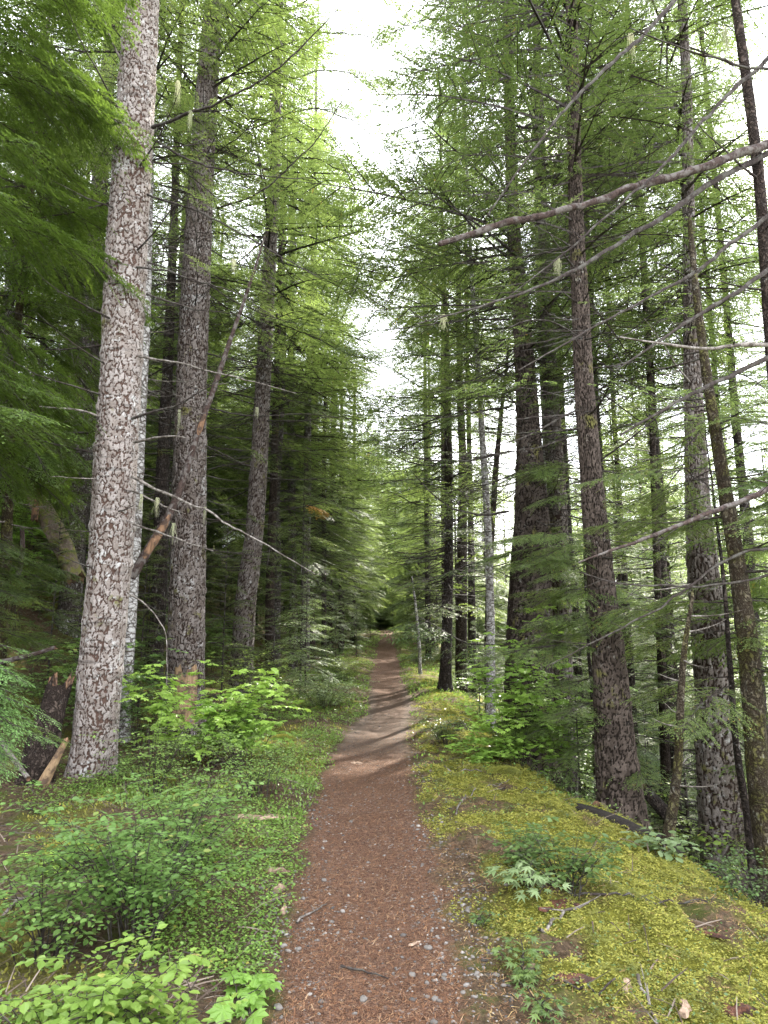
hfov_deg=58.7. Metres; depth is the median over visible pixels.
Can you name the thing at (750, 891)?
broadleaf shrub
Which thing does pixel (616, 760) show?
conifer tree
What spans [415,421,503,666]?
conifer tree
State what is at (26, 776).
fallen log
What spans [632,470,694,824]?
conifer tree
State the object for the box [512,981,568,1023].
broadleaf plant
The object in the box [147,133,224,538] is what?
conifer tree
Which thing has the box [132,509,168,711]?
conifer sapling
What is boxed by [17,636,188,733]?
broadleaf shrub
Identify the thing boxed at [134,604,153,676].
conifer sapling
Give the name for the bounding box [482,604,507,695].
conifer sapling
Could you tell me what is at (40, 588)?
broadleaf shrub
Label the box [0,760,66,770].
fallen log
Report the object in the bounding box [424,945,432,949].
stone
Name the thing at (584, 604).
conifer tree
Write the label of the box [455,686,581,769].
maple shrub
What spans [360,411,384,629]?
conifer tree
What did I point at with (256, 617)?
conifer tree
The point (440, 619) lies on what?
conifer tree
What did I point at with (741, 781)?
young hemlock
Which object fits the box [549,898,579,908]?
wood chunk
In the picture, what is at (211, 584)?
conifer sapling
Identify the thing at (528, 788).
fallen branch
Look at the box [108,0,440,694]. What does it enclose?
conifer tree
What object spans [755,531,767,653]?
conifer tree
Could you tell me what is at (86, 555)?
conifer sapling
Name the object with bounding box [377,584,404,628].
conifer sapling
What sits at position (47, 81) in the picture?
red cedar
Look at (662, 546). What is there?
conifer tree
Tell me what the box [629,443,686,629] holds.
conifer tree
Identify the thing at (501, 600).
conifer tree
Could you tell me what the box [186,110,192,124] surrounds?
hanging lichen
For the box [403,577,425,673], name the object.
dead sapling
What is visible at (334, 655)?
broadleaf shrub
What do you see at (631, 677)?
conifer tree
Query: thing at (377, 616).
conifer sapling
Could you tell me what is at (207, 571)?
conifer sapling
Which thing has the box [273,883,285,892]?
wood chunk
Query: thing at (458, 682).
broadleaf shrub
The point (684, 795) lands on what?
conifer sapling
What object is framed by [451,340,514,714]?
conifer tree
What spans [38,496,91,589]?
conifer sapling
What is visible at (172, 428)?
conifer tree
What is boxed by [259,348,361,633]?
conifer tree
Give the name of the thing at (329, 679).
broadleaf shrub
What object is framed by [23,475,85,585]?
fallen log
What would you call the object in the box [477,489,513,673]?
conifer tree
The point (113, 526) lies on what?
conifer tree
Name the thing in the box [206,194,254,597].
conifer tree
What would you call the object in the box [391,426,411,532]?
conifer tree
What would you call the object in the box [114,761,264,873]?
huckleberry shrub
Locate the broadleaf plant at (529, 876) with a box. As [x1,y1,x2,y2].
[484,857,570,902]
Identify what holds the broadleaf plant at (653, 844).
on the ground at (382, 701)
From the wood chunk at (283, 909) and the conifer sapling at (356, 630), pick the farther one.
the conifer sapling at (356, 630)
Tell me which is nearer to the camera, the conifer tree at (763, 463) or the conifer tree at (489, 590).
the conifer tree at (489, 590)
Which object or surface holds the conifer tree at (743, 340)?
on the ground at (382, 701)
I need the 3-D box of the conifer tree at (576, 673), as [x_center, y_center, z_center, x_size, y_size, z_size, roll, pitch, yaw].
[4.998,-3.142,19.538,5.017,21.931,5.400,0,-10,0]
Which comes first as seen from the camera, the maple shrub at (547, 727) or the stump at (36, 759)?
the stump at (36, 759)
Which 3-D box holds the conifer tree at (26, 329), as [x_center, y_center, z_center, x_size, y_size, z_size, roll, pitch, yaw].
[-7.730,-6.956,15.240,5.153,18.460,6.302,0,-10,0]
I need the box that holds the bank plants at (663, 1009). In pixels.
[413,703,767,1023]
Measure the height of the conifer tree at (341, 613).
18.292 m
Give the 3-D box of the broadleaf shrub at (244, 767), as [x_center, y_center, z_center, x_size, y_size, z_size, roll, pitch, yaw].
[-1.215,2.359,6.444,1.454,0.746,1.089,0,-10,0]
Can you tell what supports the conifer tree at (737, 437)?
on the ground at (382, 701)
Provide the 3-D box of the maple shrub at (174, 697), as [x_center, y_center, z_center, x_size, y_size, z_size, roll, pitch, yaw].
[-2.239,2.380,8.098,2.454,1.285,1.866,3,-11,-19]
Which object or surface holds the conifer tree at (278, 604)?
on the ground at (382, 701)
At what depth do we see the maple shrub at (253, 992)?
2.94 m
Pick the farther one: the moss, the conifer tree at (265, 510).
the conifer tree at (265, 510)
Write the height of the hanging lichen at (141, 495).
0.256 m
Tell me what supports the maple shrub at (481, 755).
on the ground at (382, 701)
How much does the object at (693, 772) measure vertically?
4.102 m
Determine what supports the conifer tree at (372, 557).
on the ground at (382, 701)
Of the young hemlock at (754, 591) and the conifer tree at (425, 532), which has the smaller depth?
the young hemlock at (754, 591)
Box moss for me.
[402,676,767,1023]
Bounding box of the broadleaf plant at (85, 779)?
[68,770,103,789]
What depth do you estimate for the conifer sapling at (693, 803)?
14.35 m
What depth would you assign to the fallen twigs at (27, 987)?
4.14 m
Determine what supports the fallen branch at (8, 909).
on the ground at (382, 701)
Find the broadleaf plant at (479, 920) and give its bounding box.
[467,909,495,927]
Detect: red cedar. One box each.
[0,0,160,507]
[0,41,116,533]
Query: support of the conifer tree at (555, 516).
on the ground at (382, 701)
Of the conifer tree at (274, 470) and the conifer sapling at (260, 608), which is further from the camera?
the conifer sapling at (260, 608)
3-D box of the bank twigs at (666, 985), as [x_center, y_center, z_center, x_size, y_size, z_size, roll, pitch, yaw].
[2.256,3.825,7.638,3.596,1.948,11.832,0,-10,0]
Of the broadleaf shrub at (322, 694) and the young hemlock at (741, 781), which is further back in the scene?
the broadleaf shrub at (322, 694)
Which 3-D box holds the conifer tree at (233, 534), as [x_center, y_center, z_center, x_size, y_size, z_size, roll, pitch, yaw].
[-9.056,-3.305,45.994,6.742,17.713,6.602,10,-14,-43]
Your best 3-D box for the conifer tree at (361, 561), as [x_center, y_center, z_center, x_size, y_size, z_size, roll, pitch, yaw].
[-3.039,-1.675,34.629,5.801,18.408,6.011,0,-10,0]
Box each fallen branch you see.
[2,859,85,915]
[28,808,120,833]
[296,903,326,923]
[340,957,388,978]
[444,766,481,771]
[455,779,508,814]
[500,787,566,796]
[537,895,600,933]
[547,970,615,994]
[566,891,711,904]
[631,964,657,1023]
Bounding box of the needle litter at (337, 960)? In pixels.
[199,733,550,1023]
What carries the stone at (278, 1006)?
on the ground at (382, 701)
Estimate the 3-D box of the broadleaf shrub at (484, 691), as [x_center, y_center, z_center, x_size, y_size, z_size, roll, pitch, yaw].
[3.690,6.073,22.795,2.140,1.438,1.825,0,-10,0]
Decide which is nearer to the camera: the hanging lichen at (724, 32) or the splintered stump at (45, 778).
the hanging lichen at (724, 32)
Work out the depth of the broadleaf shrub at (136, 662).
11.55 m
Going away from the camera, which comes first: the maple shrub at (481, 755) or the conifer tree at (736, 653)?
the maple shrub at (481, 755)
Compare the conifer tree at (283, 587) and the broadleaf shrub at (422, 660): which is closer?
the broadleaf shrub at (422, 660)
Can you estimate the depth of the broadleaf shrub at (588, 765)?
15.82 m
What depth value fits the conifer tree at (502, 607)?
48.83 m
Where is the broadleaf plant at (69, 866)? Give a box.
[18,838,92,880]
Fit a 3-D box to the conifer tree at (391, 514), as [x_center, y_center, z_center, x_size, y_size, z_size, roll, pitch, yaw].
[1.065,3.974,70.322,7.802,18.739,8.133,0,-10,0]
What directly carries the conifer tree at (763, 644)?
on the ground at (382, 701)
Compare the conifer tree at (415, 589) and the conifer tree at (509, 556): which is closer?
the conifer tree at (415, 589)
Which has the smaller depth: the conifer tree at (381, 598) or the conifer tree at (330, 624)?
the conifer tree at (330, 624)
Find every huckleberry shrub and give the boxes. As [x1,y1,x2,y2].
[0,771,287,954]
[0,828,188,970]
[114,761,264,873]
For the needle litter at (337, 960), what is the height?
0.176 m
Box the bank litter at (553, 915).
[405,731,767,1023]
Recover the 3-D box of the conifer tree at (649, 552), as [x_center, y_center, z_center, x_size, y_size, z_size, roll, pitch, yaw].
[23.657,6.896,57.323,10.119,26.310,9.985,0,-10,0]
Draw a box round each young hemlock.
[467,533,676,795]
[472,460,680,799]
[562,388,767,903]
[644,513,767,854]
[650,362,767,661]
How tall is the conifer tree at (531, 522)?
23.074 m
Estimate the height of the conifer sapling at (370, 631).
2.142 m
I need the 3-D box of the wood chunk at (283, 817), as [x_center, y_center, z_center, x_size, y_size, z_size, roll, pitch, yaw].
[-0.973,2.669,6.005,0.420,0.030,0.059,1,-7,6]
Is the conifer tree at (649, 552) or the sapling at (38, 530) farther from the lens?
the conifer tree at (649, 552)
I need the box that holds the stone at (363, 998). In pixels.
[360,995,366,1001]
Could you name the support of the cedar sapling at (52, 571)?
on the ground at (382, 701)
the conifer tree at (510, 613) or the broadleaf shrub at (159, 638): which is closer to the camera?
the broadleaf shrub at (159, 638)
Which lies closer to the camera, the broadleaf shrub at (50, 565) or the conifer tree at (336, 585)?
the broadleaf shrub at (50, 565)
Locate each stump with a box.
[14,672,75,785]
[37,737,68,788]
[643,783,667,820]
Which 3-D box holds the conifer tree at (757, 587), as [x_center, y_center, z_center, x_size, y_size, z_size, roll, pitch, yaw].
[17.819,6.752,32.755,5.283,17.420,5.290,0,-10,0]
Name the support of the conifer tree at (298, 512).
on the ground at (382, 701)
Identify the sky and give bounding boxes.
[0,0,767,600]
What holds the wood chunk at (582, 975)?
on the ground at (382, 701)
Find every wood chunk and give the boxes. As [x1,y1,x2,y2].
[230,814,277,819]
[264,814,296,818]
[264,867,289,872]
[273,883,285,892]
[280,905,286,913]
[408,941,420,945]
[523,962,535,969]
[538,907,552,911]
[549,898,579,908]
[554,972,594,983]
[622,978,632,993]
[678,998,691,1018]
[693,928,732,939]
[721,1002,759,1020]
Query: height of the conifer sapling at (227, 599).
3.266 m
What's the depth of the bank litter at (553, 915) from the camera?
3.92 m
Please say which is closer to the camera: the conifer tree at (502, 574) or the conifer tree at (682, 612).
the conifer tree at (682, 612)
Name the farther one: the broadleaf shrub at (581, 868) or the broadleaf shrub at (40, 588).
the broadleaf shrub at (40, 588)
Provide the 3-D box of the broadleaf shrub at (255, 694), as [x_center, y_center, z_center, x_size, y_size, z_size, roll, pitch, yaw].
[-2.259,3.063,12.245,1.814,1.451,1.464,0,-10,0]
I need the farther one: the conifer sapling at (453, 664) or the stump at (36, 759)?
the conifer sapling at (453, 664)
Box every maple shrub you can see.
[114,659,310,765]
[158,689,304,764]
[205,970,283,1023]
[442,730,534,765]
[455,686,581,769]
[457,606,581,763]
[499,660,638,797]
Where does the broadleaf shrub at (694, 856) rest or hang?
on the ground at (382, 701)
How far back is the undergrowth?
9.71 m
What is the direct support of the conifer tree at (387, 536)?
on the ground at (382, 701)
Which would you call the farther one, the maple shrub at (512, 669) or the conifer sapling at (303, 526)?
the conifer sapling at (303, 526)
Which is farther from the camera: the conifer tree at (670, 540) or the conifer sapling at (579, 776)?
the conifer tree at (670, 540)
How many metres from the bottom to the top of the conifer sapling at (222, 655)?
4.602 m
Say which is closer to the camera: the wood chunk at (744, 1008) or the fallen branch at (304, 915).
the wood chunk at (744, 1008)
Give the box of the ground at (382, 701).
[0,481,767,1023]
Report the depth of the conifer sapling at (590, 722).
20.05 m
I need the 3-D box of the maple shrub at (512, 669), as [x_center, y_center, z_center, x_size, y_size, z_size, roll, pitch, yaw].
[2.071,2.586,10.232,2.049,2.324,1.784,-7,-12,35]
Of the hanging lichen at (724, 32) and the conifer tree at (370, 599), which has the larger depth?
the conifer tree at (370, 599)
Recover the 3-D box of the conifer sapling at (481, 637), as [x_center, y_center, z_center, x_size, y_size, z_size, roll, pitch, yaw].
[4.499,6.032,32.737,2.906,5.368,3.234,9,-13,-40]
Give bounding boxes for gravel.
[237,669,520,1023]
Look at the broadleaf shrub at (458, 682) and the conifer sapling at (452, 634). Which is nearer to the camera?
the broadleaf shrub at (458, 682)
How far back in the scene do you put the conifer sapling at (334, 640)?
20.62 m
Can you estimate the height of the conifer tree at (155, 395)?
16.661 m
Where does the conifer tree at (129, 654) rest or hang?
on the ground at (382, 701)
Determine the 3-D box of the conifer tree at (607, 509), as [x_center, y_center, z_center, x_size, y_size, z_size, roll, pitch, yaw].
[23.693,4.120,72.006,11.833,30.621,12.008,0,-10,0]
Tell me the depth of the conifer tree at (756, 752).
6.66 m
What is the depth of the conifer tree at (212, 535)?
25.91 m
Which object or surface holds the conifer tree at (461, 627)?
on the ground at (382, 701)
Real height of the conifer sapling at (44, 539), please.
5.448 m
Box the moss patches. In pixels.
[0,683,361,1014]
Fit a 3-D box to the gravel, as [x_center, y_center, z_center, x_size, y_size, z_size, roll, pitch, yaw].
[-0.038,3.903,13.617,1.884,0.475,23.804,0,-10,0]
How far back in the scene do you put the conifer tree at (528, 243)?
12.59 m
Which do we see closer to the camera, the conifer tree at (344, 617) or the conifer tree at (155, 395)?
the conifer tree at (155, 395)
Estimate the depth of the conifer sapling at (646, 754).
11.90 m
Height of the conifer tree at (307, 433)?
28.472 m
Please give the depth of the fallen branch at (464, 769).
8.24 m
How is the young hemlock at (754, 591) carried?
on the ground at (382, 701)
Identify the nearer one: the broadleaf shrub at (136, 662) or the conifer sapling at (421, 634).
the broadleaf shrub at (136, 662)
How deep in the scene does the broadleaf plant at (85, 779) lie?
6.74 m
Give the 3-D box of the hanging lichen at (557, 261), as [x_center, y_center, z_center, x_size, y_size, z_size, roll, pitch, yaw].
[1.298,-1.809,5.099,0.063,0.177,0.065,-6,-12,29]
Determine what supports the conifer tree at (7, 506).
on the ground at (382, 701)
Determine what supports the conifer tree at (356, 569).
on the ground at (382, 701)
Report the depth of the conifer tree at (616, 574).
26.59 m
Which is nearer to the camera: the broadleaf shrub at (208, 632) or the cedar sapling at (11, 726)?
the cedar sapling at (11, 726)
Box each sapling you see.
[0,451,76,637]
[0,538,84,692]
[0,643,70,784]
[8,491,87,700]
[14,444,70,548]
[25,441,70,553]
[29,552,85,697]
[33,489,145,606]
[37,450,144,582]
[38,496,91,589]
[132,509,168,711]
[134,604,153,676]
[135,459,214,663]
[205,493,236,609]
[205,500,270,703]
[205,504,235,610]
[205,530,264,644]
[205,553,233,631]
[206,561,220,604]
[207,569,235,624]
[220,507,318,712]
[258,587,264,621]
[264,561,348,694]
[272,465,334,691]
[280,581,318,653]
[282,579,327,665]
[315,604,355,679]
[345,601,369,657]
[357,601,374,628]
[361,611,376,640]
[364,588,387,629]
[367,587,393,629]
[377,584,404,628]
[391,607,411,630]
[399,600,414,640]
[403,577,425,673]
[408,585,439,647]
[408,604,431,655]
[437,603,467,661]
[452,584,503,692]
[452,642,472,684]
[456,608,499,714]
[477,603,590,729]
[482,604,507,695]
[495,662,502,702]
[527,676,595,802]
[582,652,592,766]
[589,529,767,861]
[632,692,688,830]
[638,698,697,842]
[638,707,694,831]
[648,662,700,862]
[651,584,744,854]
[651,777,699,861]
[654,731,699,864]
[738,720,746,779]
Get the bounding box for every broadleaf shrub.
[0,921,220,1023]
[1,655,76,738]
[5,639,180,719]
[13,552,86,616]
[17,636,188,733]
[24,550,87,589]
[63,636,164,689]
[79,704,210,795]
[80,947,247,1023]
[120,656,195,748]
[135,607,167,657]
[178,724,330,799]
[205,612,257,658]
[205,624,231,676]
[208,642,304,721]
[282,674,378,709]
[299,670,351,691]
[310,654,376,680]
[310,661,348,677]
[315,650,344,664]
[331,643,347,657]
[396,650,438,663]
[435,673,473,691]
[469,676,503,712]
[474,821,562,869]
[500,816,642,900]
[576,729,592,794]
[579,741,643,803]
[650,781,746,882]
[696,836,767,907]
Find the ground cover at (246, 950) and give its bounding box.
[0,669,370,1023]
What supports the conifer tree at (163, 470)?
on the ground at (382, 701)
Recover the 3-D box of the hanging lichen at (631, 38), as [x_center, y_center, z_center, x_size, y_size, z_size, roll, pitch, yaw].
[2.091,-3.912,5.784,0.074,0.306,0.066,-3,-11,16]
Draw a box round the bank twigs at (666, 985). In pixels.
[423,716,767,1023]
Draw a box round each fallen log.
[0,645,57,663]
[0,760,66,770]
[1,740,30,781]
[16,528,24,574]
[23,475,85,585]
[575,803,686,856]
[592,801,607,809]
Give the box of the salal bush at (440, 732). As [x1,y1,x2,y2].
[406,711,470,744]
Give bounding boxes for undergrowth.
[4,527,749,897]
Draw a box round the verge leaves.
[74,628,610,830]
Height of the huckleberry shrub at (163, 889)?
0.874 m
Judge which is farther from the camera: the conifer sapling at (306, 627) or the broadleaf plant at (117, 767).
the conifer sapling at (306, 627)
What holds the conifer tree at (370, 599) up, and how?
on the ground at (382, 701)
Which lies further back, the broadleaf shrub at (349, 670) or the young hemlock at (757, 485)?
the broadleaf shrub at (349, 670)
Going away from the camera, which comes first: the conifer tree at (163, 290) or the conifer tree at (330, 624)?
the conifer tree at (163, 290)
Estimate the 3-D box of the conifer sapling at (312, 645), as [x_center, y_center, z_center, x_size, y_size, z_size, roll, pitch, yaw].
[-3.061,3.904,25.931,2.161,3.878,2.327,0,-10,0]
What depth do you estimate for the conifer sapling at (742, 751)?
10.10 m
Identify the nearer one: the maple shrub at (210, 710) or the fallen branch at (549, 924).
the fallen branch at (549, 924)
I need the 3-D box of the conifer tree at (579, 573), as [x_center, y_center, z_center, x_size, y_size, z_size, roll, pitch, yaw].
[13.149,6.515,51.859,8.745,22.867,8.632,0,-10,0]
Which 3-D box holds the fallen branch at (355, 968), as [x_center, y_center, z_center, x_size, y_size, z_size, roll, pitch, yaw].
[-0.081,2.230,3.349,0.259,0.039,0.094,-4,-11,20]
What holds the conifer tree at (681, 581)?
on the ground at (382, 701)
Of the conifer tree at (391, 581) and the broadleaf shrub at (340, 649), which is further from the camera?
the conifer tree at (391, 581)
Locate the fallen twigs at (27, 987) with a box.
[0,660,366,1023]
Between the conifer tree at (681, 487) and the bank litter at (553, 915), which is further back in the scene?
the conifer tree at (681, 487)
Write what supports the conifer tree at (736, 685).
on the ground at (382, 701)
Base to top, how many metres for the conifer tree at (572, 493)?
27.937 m
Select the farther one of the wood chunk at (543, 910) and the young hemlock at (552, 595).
the young hemlock at (552, 595)
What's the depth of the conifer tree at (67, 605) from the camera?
14.77 m
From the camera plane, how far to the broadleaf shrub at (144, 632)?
15.76 m
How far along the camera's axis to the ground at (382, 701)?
4.42 m
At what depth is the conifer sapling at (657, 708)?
12.59 m
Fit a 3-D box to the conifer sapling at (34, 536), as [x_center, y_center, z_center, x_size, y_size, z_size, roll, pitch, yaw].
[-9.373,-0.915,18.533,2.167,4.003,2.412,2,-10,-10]
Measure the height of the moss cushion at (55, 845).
0.114 m
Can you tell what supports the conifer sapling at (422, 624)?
on the ground at (382, 701)
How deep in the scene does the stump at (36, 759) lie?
7.03 m
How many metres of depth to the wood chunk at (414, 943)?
3.62 m
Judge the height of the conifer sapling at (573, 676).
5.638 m
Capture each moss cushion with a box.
[39,840,105,859]
[148,774,175,783]
[269,734,296,739]
[487,765,521,775]
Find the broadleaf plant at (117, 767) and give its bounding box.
[97,754,144,783]
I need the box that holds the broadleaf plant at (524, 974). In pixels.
[491,932,562,990]
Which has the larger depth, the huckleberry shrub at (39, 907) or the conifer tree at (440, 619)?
the conifer tree at (440, 619)
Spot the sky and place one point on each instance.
(376, 12)
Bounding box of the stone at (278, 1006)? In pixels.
[274,1003,282,1010]
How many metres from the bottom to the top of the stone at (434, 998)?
0.023 m
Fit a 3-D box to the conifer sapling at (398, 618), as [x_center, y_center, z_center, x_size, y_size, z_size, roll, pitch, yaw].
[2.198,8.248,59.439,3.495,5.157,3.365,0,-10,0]
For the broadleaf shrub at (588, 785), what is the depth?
13.18 m
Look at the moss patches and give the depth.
5.42 m
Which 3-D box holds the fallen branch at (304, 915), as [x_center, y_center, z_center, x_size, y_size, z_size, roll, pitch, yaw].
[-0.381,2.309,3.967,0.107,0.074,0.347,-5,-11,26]
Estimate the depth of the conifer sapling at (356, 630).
29.55 m
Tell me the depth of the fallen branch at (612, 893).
4.16 m
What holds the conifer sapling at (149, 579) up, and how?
on the ground at (382, 701)
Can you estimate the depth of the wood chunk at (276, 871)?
4.60 m
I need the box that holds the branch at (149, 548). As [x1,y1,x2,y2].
[131,235,273,579]
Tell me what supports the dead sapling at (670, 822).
on the ground at (382, 701)
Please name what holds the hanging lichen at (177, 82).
hanging from the conifer tree at (113, 526)
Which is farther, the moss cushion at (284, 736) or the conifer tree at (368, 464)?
the conifer tree at (368, 464)
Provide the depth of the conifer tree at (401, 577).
46.02 m
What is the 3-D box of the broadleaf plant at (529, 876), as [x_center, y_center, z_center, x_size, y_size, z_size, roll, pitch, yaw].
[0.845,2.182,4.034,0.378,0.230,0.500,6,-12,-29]
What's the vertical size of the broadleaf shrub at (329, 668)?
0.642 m
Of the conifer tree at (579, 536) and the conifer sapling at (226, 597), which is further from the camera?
the conifer tree at (579, 536)
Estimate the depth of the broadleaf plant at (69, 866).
4.40 m
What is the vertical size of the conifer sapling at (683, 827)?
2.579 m
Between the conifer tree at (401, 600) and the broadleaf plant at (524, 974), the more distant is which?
the conifer tree at (401, 600)
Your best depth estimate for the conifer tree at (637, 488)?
73.07 m
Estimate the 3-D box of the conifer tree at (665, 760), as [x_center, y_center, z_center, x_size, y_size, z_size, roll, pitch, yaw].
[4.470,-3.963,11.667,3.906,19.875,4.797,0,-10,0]
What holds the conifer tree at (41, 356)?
on the ground at (382, 701)
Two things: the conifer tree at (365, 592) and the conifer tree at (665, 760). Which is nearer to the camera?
the conifer tree at (665, 760)
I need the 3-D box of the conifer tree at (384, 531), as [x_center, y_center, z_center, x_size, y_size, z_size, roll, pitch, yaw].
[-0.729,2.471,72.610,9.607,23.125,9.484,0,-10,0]
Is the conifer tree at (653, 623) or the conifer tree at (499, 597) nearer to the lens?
the conifer tree at (653, 623)
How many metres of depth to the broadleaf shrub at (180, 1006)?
2.49 m
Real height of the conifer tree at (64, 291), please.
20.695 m
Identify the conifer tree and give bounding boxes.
[0,0,142,713]
[0,0,154,564]
[0,32,180,605]
[0,54,151,504]
[1,0,362,778]
[2,0,197,637]
[2,130,89,505]
[20,61,173,533]
[25,0,322,742]
[30,0,378,740]
[47,1,294,687]
[51,241,175,514]
[72,289,161,563]
[98,25,250,624]
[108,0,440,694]
[139,179,269,598]
[143,226,164,537]
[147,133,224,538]
[158,295,240,509]
[175,2,390,677]
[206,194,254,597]
[207,80,416,670]
[207,123,363,642]
[207,243,252,590]
[209,212,351,668]
[210,257,302,626]
[214,405,264,588]
[219,333,268,561]
[222,0,405,671]
[222,347,318,604]
[234,77,397,662]
[235,291,403,609]
[245,233,421,663]
[258,484,320,612]
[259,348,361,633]
[267,238,401,651]
[267,318,405,653]
[279,0,743,785]
[282,382,378,646]
[299,351,393,646]
[319,440,380,648]
[320,63,539,691]
[322,405,376,637]
[333,477,388,640]
[334,391,413,643]
[348,88,537,650]
[349,455,390,629]
[350,460,394,629]
[352,296,514,651]
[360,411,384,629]
[362,432,403,626]
[367,415,406,625]
[370,0,720,828]
[372,464,402,628]
[374,43,535,693]
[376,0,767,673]
[376,455,423,632]
[379,458,437,623]
[381,77,604,732]
[382,289,467,657]
[383,457,441,640]
[386,442,467,631]
[391,124,513,698]
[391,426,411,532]
[391,496,441,639]
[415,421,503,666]
[418,491,454,649]
[432,0,724,797]
[447,0,635,484]
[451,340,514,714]
[453,476,508,671]
[467,438,508,679]
[472,0,717,578]
[476,552,508,700]
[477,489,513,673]
[480,535,508,689]
[495,512,514,681]
[496,105,642,796]
[496,545,510,684]
[498,488,514,658]
[504,522,514,737]
[505,0,767,895]
[526,0,759,857]
[527,25,717,757]
[529,0,767,823]
[565,398,634,736]
[566,439,585,615]
[569,471,651,746]
[570,473,591,656]
[571,409,692,784]
[571,506,590,707]
[572,338,738,755]
[575,413,639,617]
[584,401,741,814]
[584,469,657,766]
[584,488,657,691]
[592,353,767,845]
[604,1,767,679]
[606,0,767,735]
[611,310,767,855]
[615,215,767,907]
[627,427,652,639]
[628,471,687,611]
[629,436,742,766]
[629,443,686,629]
[630,528,659,780]
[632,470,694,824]
[647,430,738,678]
[648,528,694,735]
[675,388,767,676]
[685,463,767,763]
[722,550,767,757]
[725,491,767,702]
[732,359,767,788]
[736,535,767,743]
[749,432,767,636]
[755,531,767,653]
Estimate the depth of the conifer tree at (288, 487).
24.92 m
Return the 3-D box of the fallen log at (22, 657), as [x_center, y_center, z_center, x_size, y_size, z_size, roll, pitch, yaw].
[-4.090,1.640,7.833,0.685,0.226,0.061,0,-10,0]
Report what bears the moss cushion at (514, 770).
on the ground at (382, 701)
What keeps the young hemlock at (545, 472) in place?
on the ground at (382, 701)
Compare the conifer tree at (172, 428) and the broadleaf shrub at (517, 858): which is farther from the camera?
the conifer tree at (172, 428)
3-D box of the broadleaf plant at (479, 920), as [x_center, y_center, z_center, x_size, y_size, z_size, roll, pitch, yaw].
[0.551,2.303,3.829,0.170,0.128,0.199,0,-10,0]
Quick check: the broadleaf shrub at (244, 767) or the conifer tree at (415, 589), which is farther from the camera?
the conifer tree at (415, 589)
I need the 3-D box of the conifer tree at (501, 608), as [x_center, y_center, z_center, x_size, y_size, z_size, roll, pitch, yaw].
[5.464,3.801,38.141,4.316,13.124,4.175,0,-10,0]
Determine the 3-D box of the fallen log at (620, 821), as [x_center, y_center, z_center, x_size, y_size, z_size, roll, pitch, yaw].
[2.193,2.921,6.255,0.290,0.285,1.086,10,-14,-43]
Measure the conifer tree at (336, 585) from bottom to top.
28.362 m
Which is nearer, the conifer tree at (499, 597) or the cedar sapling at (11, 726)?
the cedar sapling at (11, 726)
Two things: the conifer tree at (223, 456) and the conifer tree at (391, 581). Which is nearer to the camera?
the conifer tree at (223, 456)
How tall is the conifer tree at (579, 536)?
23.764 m
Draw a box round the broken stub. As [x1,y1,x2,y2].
[30,488,39,521]
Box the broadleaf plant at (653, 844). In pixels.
[619,826,701,862]
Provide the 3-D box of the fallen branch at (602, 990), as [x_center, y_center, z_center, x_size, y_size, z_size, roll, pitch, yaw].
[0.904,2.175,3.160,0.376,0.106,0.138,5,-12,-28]
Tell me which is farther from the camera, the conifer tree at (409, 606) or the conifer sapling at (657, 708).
the conifer tree at (409, 606)
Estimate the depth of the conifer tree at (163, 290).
18.82 m
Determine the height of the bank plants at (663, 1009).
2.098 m
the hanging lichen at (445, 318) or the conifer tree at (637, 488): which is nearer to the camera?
the hanging lichen at (445, 318)
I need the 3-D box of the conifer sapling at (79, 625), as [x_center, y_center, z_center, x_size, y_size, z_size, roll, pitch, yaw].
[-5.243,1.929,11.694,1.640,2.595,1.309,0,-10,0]
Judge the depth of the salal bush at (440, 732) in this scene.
10.47 m
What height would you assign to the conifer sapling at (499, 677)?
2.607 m
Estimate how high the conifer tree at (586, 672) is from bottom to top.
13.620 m
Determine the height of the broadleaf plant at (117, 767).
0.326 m
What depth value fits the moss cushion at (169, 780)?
7.15 m
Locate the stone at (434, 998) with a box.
[431,995,437,1001]
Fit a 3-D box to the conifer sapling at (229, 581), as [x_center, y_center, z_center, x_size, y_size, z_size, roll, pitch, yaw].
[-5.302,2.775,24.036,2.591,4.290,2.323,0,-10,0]
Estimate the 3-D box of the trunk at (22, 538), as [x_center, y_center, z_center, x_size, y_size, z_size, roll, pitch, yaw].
[-5.343,0.590,10.054,0.104,0.729,0.075,0,-10,0]
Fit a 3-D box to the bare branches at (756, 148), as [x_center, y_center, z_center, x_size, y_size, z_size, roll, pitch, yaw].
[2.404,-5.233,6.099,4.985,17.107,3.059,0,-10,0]
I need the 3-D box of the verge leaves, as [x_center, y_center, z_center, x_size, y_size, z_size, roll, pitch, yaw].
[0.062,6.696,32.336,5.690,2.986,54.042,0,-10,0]
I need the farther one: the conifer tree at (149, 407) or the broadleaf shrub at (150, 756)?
the conifer tree at (149, 407)
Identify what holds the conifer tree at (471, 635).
on the ground at (382, 701)
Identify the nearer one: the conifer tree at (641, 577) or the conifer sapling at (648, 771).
the conifer sapling at (648, 771)
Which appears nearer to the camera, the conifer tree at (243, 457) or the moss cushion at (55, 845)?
the moss cushion at (55, 845)
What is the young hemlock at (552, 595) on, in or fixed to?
on the ground at (382, 701)
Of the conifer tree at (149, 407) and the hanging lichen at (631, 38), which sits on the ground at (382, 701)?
the conifer tree at (149, 407)
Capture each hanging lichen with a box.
[137,494,142,510]
[154,497,158,517]
[169,523,176,544]
[174,81,180,106]
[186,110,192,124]
[439,314,448,331]
[553,258,561,280]
[627,33,635,63]
[720,26,732,85]

